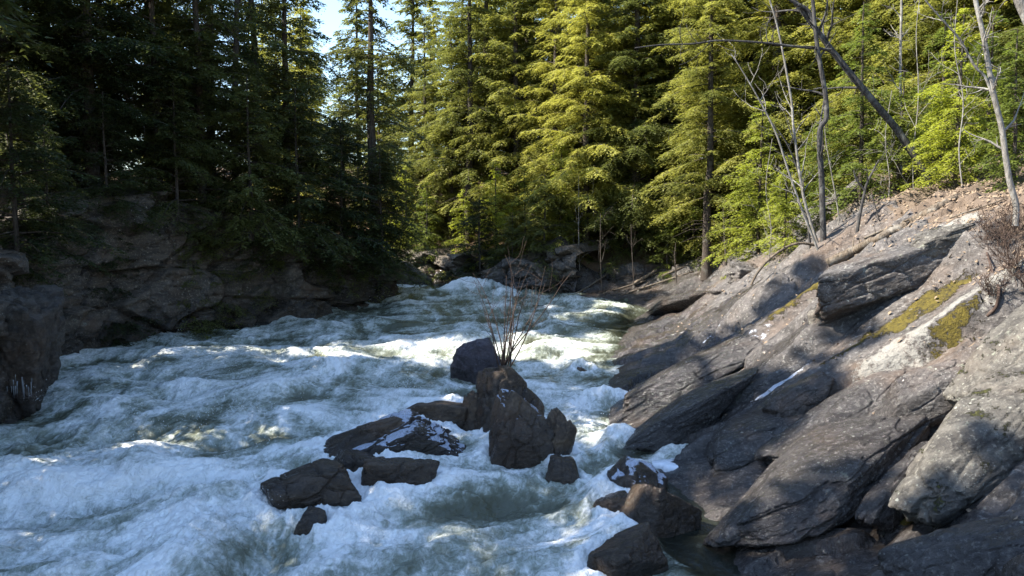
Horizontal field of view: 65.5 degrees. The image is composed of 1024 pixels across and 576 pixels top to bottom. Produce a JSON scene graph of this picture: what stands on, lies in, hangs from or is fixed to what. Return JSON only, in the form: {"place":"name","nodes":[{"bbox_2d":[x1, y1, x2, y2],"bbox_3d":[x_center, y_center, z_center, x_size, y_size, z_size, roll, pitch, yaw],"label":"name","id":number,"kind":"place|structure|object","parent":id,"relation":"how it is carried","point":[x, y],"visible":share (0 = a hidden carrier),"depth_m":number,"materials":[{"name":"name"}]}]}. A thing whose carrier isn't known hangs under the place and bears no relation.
{"place":"outdoors","nodes":[
{"label":"outdoors","id":0,"kind":"place"},
{"bbox_2d":[0,187,403,423],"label":"cliff","id":1,"kind":"structure","parent":0,"point":[88,317],"depth_m":25.91,"materials":[{"name":"stone"}]},
{"bbox_2d":[0,284,65,419],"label":"outcrop","id":2,"kind":"object","parent":1,"relation":"attached to","point":[32,343],"visible":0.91,"depth_m":17.15,"materials":[{"name":"stone"}]},
{"bbox_2d":[0,124,107,248],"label":"young hemlock","id":3,"kind":"object","parent":1,"relation":"on","point":[67,219],"visible":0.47,"depth_m":21.83,"materials":[{"name":"green plant"}]},
{"bbox_2d":[0,61,133,299],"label":"young hemlock","id":4,"kind":"object","parent":1,"relation":"on","point":[10,118],"visible":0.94,"depth_m":20.19,"materials":[{"name":"green plant"}]},
{"bbox_2d":[53,91,170,239],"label":"young hemlock","id":5,"kind":"object","parent":1,"relation":"on","point":[110,186],"visible":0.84,"depth_m":24.46,"materials":[{"name":"green plant"}]},
{"bbox_2d":[87,232,177,346],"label":"young hemlock","id":6,"kind":"object","parent":1,"relation":"on","point":[123,329],"visible":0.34,"depth_m":24.76,"materials":[{"name":"green plant"}]},
{"bbox_2d":[122,82,241,244],"bbox_3d":[-11.435,-4.085,26.447,3.998,5.463,4.475,1,4,8],"label":"young hemlock","id":7,"kind":"object","parent":1,"relation":"on","point":[193,147],"visible":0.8,"depth_m":26.41,"materials":[{"name":"green plant"}]},
{"bbox_2d":[173,211,254,340],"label":"young hemlock","id":8,"kind":"object","parent":1,"relation":"on","point":[199,330],"visible":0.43,"depth_m":27.01,"materials":[{"name":"green plant"}]},
{"bbox_2d":[174,76,319,265],"bbox_3d":[-9.344,-4.089,27.796,4.840,6.613,5.418,-2,5,-31],"label":"young hemlock","id":9,"kind":"object","parent":1,"relation":"on","point":[249,192],"visible":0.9,"depth_m":27.77,"materials":[{"name":"green plant"}]},
{"bbox_2d":[226,88,366,275],"bbox_3d":[-7.976,-3.889,29.091,5.050,6.900,5.653,-3,5,-38],"label":"young hemlock","id":10,"kind":"object","parent":1,"relation":"on","point":[298,205],"visible":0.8,"depth_m":29.07,"materials":[{"name":"green plant"}]},
{"bbox_2d":[288,117,407,285],"bbox_3d":[-6.898,-3.445,31.463,5.418,6.613,4.840,0,4,0],"label":"young hemlock","id":11,"kind":"object","parent":1,"relation":"on","point":[344,155],"visible":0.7,"depth_m":30.81,"materials":[{"name":"green plant"}]},
{"bbox_2d":[349,146,428,292],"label":"young hemlock","id":12,"kind":"object","parent":1,"relation":"on","point":[393,202],"visible":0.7,"depth_m":32.85,"materials":[{"name":"green plant"}]},
{"bbox_2d":[0,276,756,575],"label":"river","id":13,"kind":"structure","parent":0,"point":[84,498],"depth_m":14.34,"materials":[{"name":"liquid"}]},
{"bbox_2d":[260,458,361,509],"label":"boulder","id":14,"kind":"object","parent":13,"relation":"in","point":[324,481],"visible":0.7,"depth_m":12.03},
{"bbox_2d":[324,416,404,456],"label":"boulder","id":15,"kind":"object","parent":13,"relation":"in","point":[356,436],"visible":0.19,"depth_m":14.54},
{"bbox_2d":[361,456,439,485],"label":"boulder","id":16,"kind":"object","parent":13,"relation":"in","point":[411,471],"visible":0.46,"depth_m":12.80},
{"bbox_2d":[353,409,465,456],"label":"boulder","id":17,"kind":"object","parent":13,"relation":"in","point":[412,433],"visible":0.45,"depth_m":14.32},
{"bbox_2d":[407,400,467,428],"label":"boulder","id":18,"kind":"object","parent":13,"relation":"in","point":[444,411],"visible":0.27,"depth_m":15.86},
{"bbox_2d":[450,337,499,384],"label":"boulder","id":19,"kind":"object","parent":13,"relation":"in","point":[471,359],"visible":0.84,"depth_m":20.15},
{"bbox_2d":[474,365,544,432],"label":"boulder","id":20,"kind":"object","parent":13,"relation":"in","point":[491,382],"visible":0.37,"depth_m":15.80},
{"bbox_2d":[454,236,571,366],"bbox_3d":[-0.018,0.308,15.901,2.376,2.686,1.384,0,4,0],"label":"bare shrub","id":21,"kind":"object","parent":20,"relation":"on","point":[503,360],"visible":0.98,"depth_m":15.98,"materials":[{"name":"brown plant"}]},
{"bbox_2d":[489,389,554,468],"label":"boulder","id":22,"kind":"object","parent":13,"relation":"in","point":[521,434],"visible":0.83,"depth_m":14.14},
{"bbox_2d":[546,407,576,455],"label":"boulder","id":23,"kind":"object","parent":13,"relation":"in","point":[563,429],"visible":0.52,"depth_m":14.28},
{"bbox_2d":[545,454,579,483],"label":"boulder","id":24,"kind":"object","parent":13,"relation":"in","point":[562,470],"visible":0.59,"depth_m":13.44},
{"bbox_2d":[587,522,668,575],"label":"boulder","id":25,"kind":"object","parent":13,"relation":"in","point":[635,550],"visible":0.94,"depth_m":10.10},
{"bbox_2d":[607,456,667,490],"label":"boulder","id":26,"kind":"object","parent":13,"relation":"in","point":[626,472],"visible":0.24,"depth_m":12.89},
{"bbox_2d":[619,484,701,537],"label":"boulder","id":27,"kind":"object","parent":13,"relation":"in","point":[663,512],"visible":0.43,"depth_m":11.33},
{"bbox_2d":[20,0,840,168],"label":"sky","id":28,"kind":"structure","parent":0,"point":[331,19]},
{"bbox_2d":[393,240,610,292],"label":"cliff","id":29,"kind":"structure","parent":0,"point":[562,259],"depth_m":36.53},
{"bbox_2d":[403,182,452,273],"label":"young hemlock","id":30,"kind":"object","parent":29,"relation":"on","point":[426,241],"visible":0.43,"depth_m":42.73,"materials":[{"name":"green plant"}]},
{"bbox_2d":[436,196,513,281],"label":"young hemlock","id":31,"kind":"object","parent":29,"relation":"on","point":[478,202],"visible":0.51,"depth_m":38.51,"materials":[{"name":"green plant"}]},
{"bbox_2d":[464,161,521,271],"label":"young hemlock","id":32,"kind":"object","parent":29,"relation":"on","point":[496,217],"visible":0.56,"depth_m":39.24,"materials":[{"name":"green plant"}]},
{"bbox_2d":[481,212,532,270],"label":"young hemlock","id":33,"kind":"object","parent":29,"relation":"on","point":[510,229],"visible":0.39,"depth_m":37.79,"materials":[{"name":"green plant"}]},
{"bbox_2d":[500,176,590,289],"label":"young hemlock","id":34,"kind":"object","parent":29,"relation":"on","point":[543,231],"visible":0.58,"depth_m":36.87,"materials":[{"name":"green plant"}]},
{"bbox_2d":[530,132,591,257],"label":"young hemlock","id":35,"kind":"object","parent":29,"relation":"on","point":[552,213],"visible":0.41,"depth_m":38.00,"materials":[{"name":"green plant"}]},
{"bbox_2d":[0,145,1021,271],"bbox_3d":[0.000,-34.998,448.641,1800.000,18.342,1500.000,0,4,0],"label":"ground","id":36,"kind":"structure","parent":0,"point":[595,263],"depth_m":38.96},
{"bbox_2d":[0,0,54,193],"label":"hemlock tree","id":37,"kind":"object","parent":36,"relation":"on","point":[9,7],"visible":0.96,"depth_m":19.46,"materials":[{"name":"green plant"}]},
{"bbox_2d":[0,0,136,197],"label":"hemlock tree","id":38,"kind":"object","parent":36,"relation":"on","point":[44,98],"visible":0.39,"depth_m":24.15,"materials":[{"name":"green plant"}]},
{"bbox_2d":[0,0,219,195],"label":"hemlock tree","id":39,"kind":"object","parent":36,"relation":"on","point":[89,48],"visible":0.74,"depth_m":25.39,"materials":[{"name":"green plant"}]},
{"bbox_2d":[56,0,240,209],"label":"hemlock tree","id":40,"kind":"object","parent":36,"relation":"on","point":[151,15],"visible":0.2,"depth_m":27.88,"materials":[{"name":"green plant"}]},
{"bbox_2d":[81,0,231,189],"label":"hemlock tree","id":41,"kind":"object","parent":36,"relation":"on","point":[144,9],"visible":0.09,"depth_m":30.40,"materials":[{"name":"green plant"}]},
{"bbox_2d":[116,0,296,259],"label":"hemlock tree","id":42,"kind":"object","parent":36,"relation":"on","point":[210,54],"visible":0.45,"depth_m":28.34,"materials":[{"name":"green plant"}]},
{"bbox_2d":[142,0,294,203],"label":"hemlock tree","id":43,"kind":"object","parent":36,"relation":"on","point":[245,50],"visible":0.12,"depth_m":34.24,"materials":[{"name":"green plant"}]},
{"bbox_2d":[180,0,327,210],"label":"hemlock tree","id":44,"kind":"object","parent":36,"relation":"on","point":[248,4],"visible":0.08,"depth_m":36.50,"materials":[{"name":"green plant"}]},
{"bbox_2d":[215,0,380,298],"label":"hemlock tree","id":45,"kind":"object","parent":36,"relation":"on","point":[285,76],"visible":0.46,"depth_m":30.93,"materials":[{"name":"green plant"}]},
{"bbox_2d":[317,101,378,269],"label":"hemlock tree","id":46,"kind":"object","parent":36,"relation":"on","point":[352,203],"visible":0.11,"depth_m":33.87,"materials":[{"name":"green plant"}]},
{"bbox_2d":[313,0,415,207],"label":"hemlock tree","id":47,"kind":"object","parent":36,"relation":"on","point":[352,20],"visible":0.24,"depth_m":48.66,"materials":[{"name":"green plant"}]},
{"bbox_2d":[313,0,442,302],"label":"leaning hemlock","id":48,"kind":"object","parent":36,"relation":"on","point":[369,93],"visible":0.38,"depth_m":34.39,"materials":[{"name":"green plant"}]},
{"bbox_2d":[351,52,413,225],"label":"hemlock tree","id":49,"kind":"object","parent":36,"relation":"on","point":[378,134],"visible":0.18,"depth_m":46.86,"materials":[{"name":"green plant"}]},
{"bbox_2d":[374,0,448,217],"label":"hemlock tree","id":50,"kind":"object","parent":36,"relation":"on","point":[412,8],"visible":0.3,"depth_m":50.83,"materials":[{"name":"green plant"}]},
{"bbox_2d":[382,13,461,244],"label":"hemlock tree","id":51,"kind":"object","parent":36,"relation":"on","point":[419,174],"visible":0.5,"depth_m":45.49,"materials":[{"name":"green plant"}]},
{"bbox_2d":[399,15,500,238],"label":"hemlock tree","id":52,"kind":"object","parent":36,"relation":"on","point":[444,139],"visible":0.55,"depth_m":43.90,"materials":[{"name":"green plant"}]},
{"bbox_2d":[412,0,509,216],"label":"hemlock tree","id":53,"kind":"object","parent":36,"relation":"on","point":[443,43],"visible":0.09,"depth_m":48.33,"materials":[{"name":"green plant"}]},
{"bbox_2d":[399,0,527,243],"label":"hemlock tree","id":54,"kind":"object","parent":36,"relation":"on","point":[469,173],"visible":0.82,"depth_m":42.11,"materials":[{"name":"green plant"}]},
{"bbox_2d":[417,0,531,223],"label":"hemlock tree","id":55,"kind":"object","parent":36,"relation":"on","point":[478,98],"visible":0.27,"depth_m":44.72,"materials":[{"name":"green plant"}]},
{"bbox_2d":[436,0,590,230],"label":"hemlock tree","id":56,"kind":"object","parent":36,"relation":"on","point":[501,107],"visible":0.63,"depth_m":41.45,"materials":[{"name":"green plant"}]},
{"bbox_2d":[468,0,623,251],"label":"hemlock tree","id":57,"kind":"object","parent":36,"relation":"on","point":[551,24],"visible":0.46,"depth_m":40.13,"materials":[{"name":"green plant"}]},
{"bbox_2d":[482,0,616,205],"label":"hemlock tree","id":58,"kind":"object","parent":36,"relation":"on","point":[527,54],"visible":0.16,"depth_m":42.50,"materials":[{"name":"green plant"}]},
{"bbox_2d":[521,0,642,215],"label":"hemlock tree","id":59,"kind":"object","parent":36,"relation":"on","point":[594,28],"visible":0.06,"depth_m":41.70,"materials":[{"name":"green plant"}]},
{"bbox_2d":[506,0,660,255],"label":"hemlock tree","id":60,"kind":"object","parent":36,"relation":"on","point":[596,45],"visible":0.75,"depth_m":37.65,"materials":[{"name":"green plant"}]},
{"bbox_2d":[548,0,688,248],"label":"hemlock tree","id":61,"kind":"object","parent":36,"relation":"on","point":[628,119],"visible":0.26,"depth_m":38.31,"materials":[{"name":"green plant"}]},
{"bbox_2d":[561,0,725,279],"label":"hemlock tree","id":62,"kind":"object","parent":36,"relation":"on","point":[621,215],"visible":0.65,"depth_m":37.33,"materials":[{"name":"green plant"}]},
{"bbox_2d":[594,0,757,243],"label":"hemlock tree","id":63,"kind":"object","parent":36,"relation":"on","point":[661,11],"visible":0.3,"depth_m":37.72,"materials":[{"name":"green plant"}]},
{"bbox_2d":[680,0,817,238],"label":"hemlock tree","id":64,"kind":"object","parent":36,"relation":"on","point":[739,16],"visible":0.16,"depth_m":36.14,"materials":[{"name":"green plant"}]},
{"bbox_2d":[734,0,879,217],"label":"hemlock tree","id":65,"kind":"object","parent":36,"relation":"on","point":[793,34],"visible":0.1,"depth_m":33.18,"materials":[{"name":"green plant"}]},
{"bbox_2d":[801,0,948,185],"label":"hemlock tree","id":66,"kind":"object","parent":36,"relation":"on","point":[881,40],"visible":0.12,"depth_m":30.28,"materials":[{"name":"green plant"}]},
{"bbox_2d":[763,0,994,134],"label":"hemlock tree","id":67,"kind":"object","parent":36,"relation":"on","point":[845,9],"visible":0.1,"depth_m":32.09,"materials":[{"name":"green plant"}]},
{"bbox_2d":[826,0,1023,183],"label":"hemlock tree","id":68,"kind":"object","parent":36,"relation":"on","point":[908,60],"visible":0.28,"depth_m":27.51,"materials":[{"name":"green plant"}]},
{"bbox_2d":[888,0,1023,159],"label":"hemlock tree","id":69,"kind":"object","parent":36,"relation":"on","point":[1011,17],"visible":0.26,"depth_m":24.32,"materials":[{"name":"green plant"}]},
{"bbox_2d":[902,0,1023,154],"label":"hemlock tree","id":70,"kind":"object","parent":36,"relation":"on","point":[986,18],"visible":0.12,"depth_m":25.96,"materials":[{"name":"green plant"}]},
{"bbox_2d":[575,155,1023,575],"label":"rock slope","id":71,"kind":"structure","parent":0,"point":[958,324],"depth_m":14.89,"materials":[{"name":"stone"}]},
{"bbox_2d":[646,207,690,280],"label":"young hemlock","id":72,"kind":"object","parent":71,"relation":"on","point":[659,236],"visible":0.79,"depth_m":35.87,"materials":[{"name":"green plant"}]},
{"bbox_2d":[646,290,722,315],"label":"outcrop","id":73,"kind":"object","parent":71,"relation":"on","point":[672,304],"visible":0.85,"depth_m":27.11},
{"bbox_2d":[623,366,759,452],"bbox_3d":[3.386,2.253,15.007,3.009,1.382,0.799,-1,4,-19],"label":"outcrop","id":74,"kind":"object","parent":71,"relation":"on","point":[677,421],"visible":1,"depth_m":14.68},
{"bbox_2d":[620,334,763,422],"bbox_3d":[3.891,1.982,17.223,3.334,1.933,1.831,0,4,0],"label":"outcrop","id":75,"kind":"object","parent":71,"relation":"on","point":[659,391],"visible":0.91,"depth_m":16.73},
{"bbox_2d":[615,0,770,259],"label":"hemlock tree","id":76,"kind":"object","parent":71,"relation":"on","point":[686,106],"visible":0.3,"depth_m":35.97,"materials":[{"name":"green plant"}]},
{"bbox_2d":[657,144,728,277],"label":"young hemlock","id":77,"kind":"object","parent":71,"relation":"on","point":[698,207],"visible":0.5,"depth_m":35.99,"materials":[{"name":"green plant"}]},
{"bbox_2d":[638,0,786,279],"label":"hemlock tree","id":78,"kind":"object","parent":71,"relation":"on","point":[709,136],"visible":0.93,"depth_m":33.03,"materials":[{"name":"green plant"}]},
{"bbox_2d":[700,98,803,279],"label":"young hemlock","id":79,"kind":"object","parent":71,"relation":"on","point":[757,205],"visible":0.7,"depth_m":26.71,"materials":[{"name":"green plant"}]},
{"bbox_2d":[705,409,803,476],"bbox_3d":[4.226,2.727,13.568,2.007,1.401,1.372,0,4,0],"label":"outcrop","id":80,"kind":"object","parent":71,"relation":"on","point":[734,443],"visible":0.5,"depth_m":13.26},
{"bbox_2d":[721,363,805,415],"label":"outcrop","id":81,"kind":"object","parent":71,"relation":"on","point":[753,390],"visible":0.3,"depth_m":15.09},
{"bbox_2d":[675,0,853,246],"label":"hemlock tree","id":82,"kind":"object","parent":71,"relation":"on","point":[776,49],"visible":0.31,"depth_m":33.52,"materials":[{"name":"green plant"}]},
{"bbox_2d":[717,33,818,250],"bbox_3d":[6.358,-3.452,19.668,2.560,5.805,1.219,1,4,7],"label":"bare sapling","id":83,"kind":"object","parent":71,"relation":"on","point":[801,207],"visible":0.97,"depth_m":19.53,"materials":[{"name":"grey plant"}]},
{"bbox_2d":[677,0,871,234],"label":"hemlock tree","id":84,"kind":"object","parent":71,"relation":"on","point":[790,32],"visible":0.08,"depth_m":34.88,"materials":[{"name":"green plant"}]},
{"bbox_2d":[635,0,934,185],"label":"leaning bare tree","id":85,"kind":"object","parent":71,"relation":"on","point":[806,13],"visible":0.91,"depth_m":19.88,"materials":[{"name":"grey plant"}]},
{"bbox_2d":[754,153,815,269],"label":"young hemlock","id":86,"kind":"object","parent":71,"relation":"on","point":[788,210],"visible":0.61,"depth_m":23.80,"materials":[{"name":"green plant"}]},
{"bbox_2d":[762,372,834,417],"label":"outcrop","id":87,"kind":"object","parent":71,"relation":"on","point":[805,395],"visible":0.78,"depth_m":13.44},
{"bbox_2d":[769,0,841,242],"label":"bare sapling","id":88,"kind":"object","parent":71,"relation":"on","point":[792,115],"visible":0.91,"depth_m":20.07,"materials":[{"name":"grey plant"}]},
{"bbox_2d":[778,0,837,242],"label":"bare tree","id":89,"kind":"object","parent":71,"relation":"on","point":[820,149],"visible":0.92,"depth_m":19.73,"materials":[{"name":"grey plant"}]},
{"bbox_2d":[780,109,852,238],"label":"young hemlock","id":90,"kind":"object","parent":71,"relation":"on","point":[812,202],"visible":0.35,"depth_m":23.76,"materials":[{"name":"green plant"}]},
{"bbox_2d":[703,415,930,547],"bbox_3d":[4.460,2.698,11.391,3.654,1.686,1.537,-2,5,-30],"label":"outcrop","id":91,"kind":"object","parent":71,"relation":"on","point":[818,481],"visible":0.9,"depth_m":10.86,"materials":[{"name":"stone"}]},
{"bbox_2d":[754,367,922,464],"bbox_3d":[5.379,2.181,12.852,2.918,1.755,1.194,-2,5,-22],"label":"outcrop","id":92,"kind":"object","parent":71,"relation":"on","point":[865,396],"visible":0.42,"depth_m":12.70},
{"bbox_2d":[739,0,947,195],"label":"hemlock tree","id":93,"kind":"object","parent":71,"relation":"on","point":[833,42],"visible":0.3,"depth_m":30.54,"materials":[{"name":"green plant"}]},
{"bbox_2d":[666,153,1023,565],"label":"leaf litter","id":94,"kind":"object","parent":71,"relation":"on","point":[952,211],"visible":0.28,"depth_m":16.88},
{"bbox_2d":[797,3,923,234],"bbox_3d":[9.861,-4.792,22.640,3.385,6.625,3.976,2,5,26],"label":"young hemlock","id":95,"kind":"object","parent":71,"relation":"on","point":[863,129],"visible":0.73,"depth_m":22.63,"materials":[{"name":"green plant"}]},
{"bbox_2d":[825,222,907,266],"bbox_3d":[8.063,-0.972,18.213,0.793,1.109,2.028,-1,4,-13],"label":"fallen log","id":96,"kind":"object","parent":71,"relation":"on","point":[844,255],"visible":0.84,"depth_m":18.52,"materials":[{"name":"brown wood"}]},
{"bbox_2d":[814,243,950,325],"bbox_3d":[7.076,-0.082,15.235,2.758,1.830,0.999,0,4,0],"label":"boulder","id":97,"kind":"object","parent":71,"relation":"on","point":[853,286],"visible":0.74,"depth_m":14.78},
{"bbox_2d":[854,441,927,531],"bbox_3d":[5.244,2.754,10.717,2.165,1.130,0.498,-3,5,-38],"label":"outcrop","id":98,"kind":"object","parent":71,"relation":"on","point":[874,510],"visible":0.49,"depth_m":10.28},
{"bbox_2d":[853,72,937,201],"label":"young hemlock","id":99,"kind":"object","parent":71,"relation":"on","point":[900,151],"visible":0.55,"depth_m":21.71,"materials":[{"name":"green plant"}]},
{"bbox_2d":[873,359,965,427],"bbox_3d":[6.293,1.667,11.901,1.565,1.209,0.761,0,4,0],"label":"outcrop","id":100,"kind":"object","parent":71,"relation":"on","point":[920,391],"visible":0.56,"depth_m":11.72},
{"bbox_2d":[883,9,999,176],"bbox_3d":[12.906,-5.418,23.612,3.348,5.579,2.850,-1,4,-10],"label":"young hemlock","id":101,"kind":"object","parent":71,"relation":"on","point":[943,34],"visible":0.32,"depth_m":23.57,"materials":[{"name":"green plant"}]},
{"bbox_2d":[911,223,976,257],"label":"boulder","id":102,"kind":"object","parent":71,"relation":"on","point":[944,237],"visible":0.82,"depth_m":14.76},
{"bbox_2d":[877,516,1023,575],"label":"outcrop","id":103,"kind":"object","parent":71,"relation":"on","point":[989,547],"visible":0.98,"depth_m":8.10,"materials":[{"name":"stone"}]},
{"bbox_2d":[898,4,1012,192],"bbox_3d":[10.882,-4.343,19.269,2.494,4.882,2.930,3,5,35],"label":"young hemlock","id":104,"kind":"object","parent":71,"relation":"on","point":[957,113],"visible":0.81,"depth_m":19.18,"materials":[{"name":"green plant"}]},
{"bbox_2d":[888,363,1023,526],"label":"outcrop","id":105,"kind":"object","parent":71,"relation":"on","point":[970,452],"visible":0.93,"depth_m":9.73,"materials":[{"name":"stone"}]},
{"bbox_2d":[915,0,1023,225],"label":"bare tree","id":106,"kind":"object","parent":71,"relation":"on","point":[990,79],"visible":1,"depth_m":13.76,"materials":[{"name":"grey plant"}]},
{"bbox_2d":[939,8,1023,180],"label":"young hemlock","id":107,"kind":"object","parent":71,"relation":"on","point":[992,43],"visible":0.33,"depth_m":19.63,"materials":[{"name":"green plant"}]},
{"bbox_2d":[943,303,1023,406],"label":"outcrop","id":108,"kind":"object","parent":71,"relation":"on","point":[1000,346],"visible":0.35,"depth_m":11.26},
{"bbox_2d":[967,28,1023,192],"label":"young hemlock","id":109,"kind":"object","parent":71,"relation":"on","point":[1015,151],"visible":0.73,"depth_m":17.19,"materials":[{"name":"green plant"}]},
{"bbox_2d":[970,206,1023,268],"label":"dry brush","id":110,"kind":"object","parent":71,"relation":"on","point":[1006,246],"visible":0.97,"depth_m":12.93,"materials":[{"name":"brown plant"}]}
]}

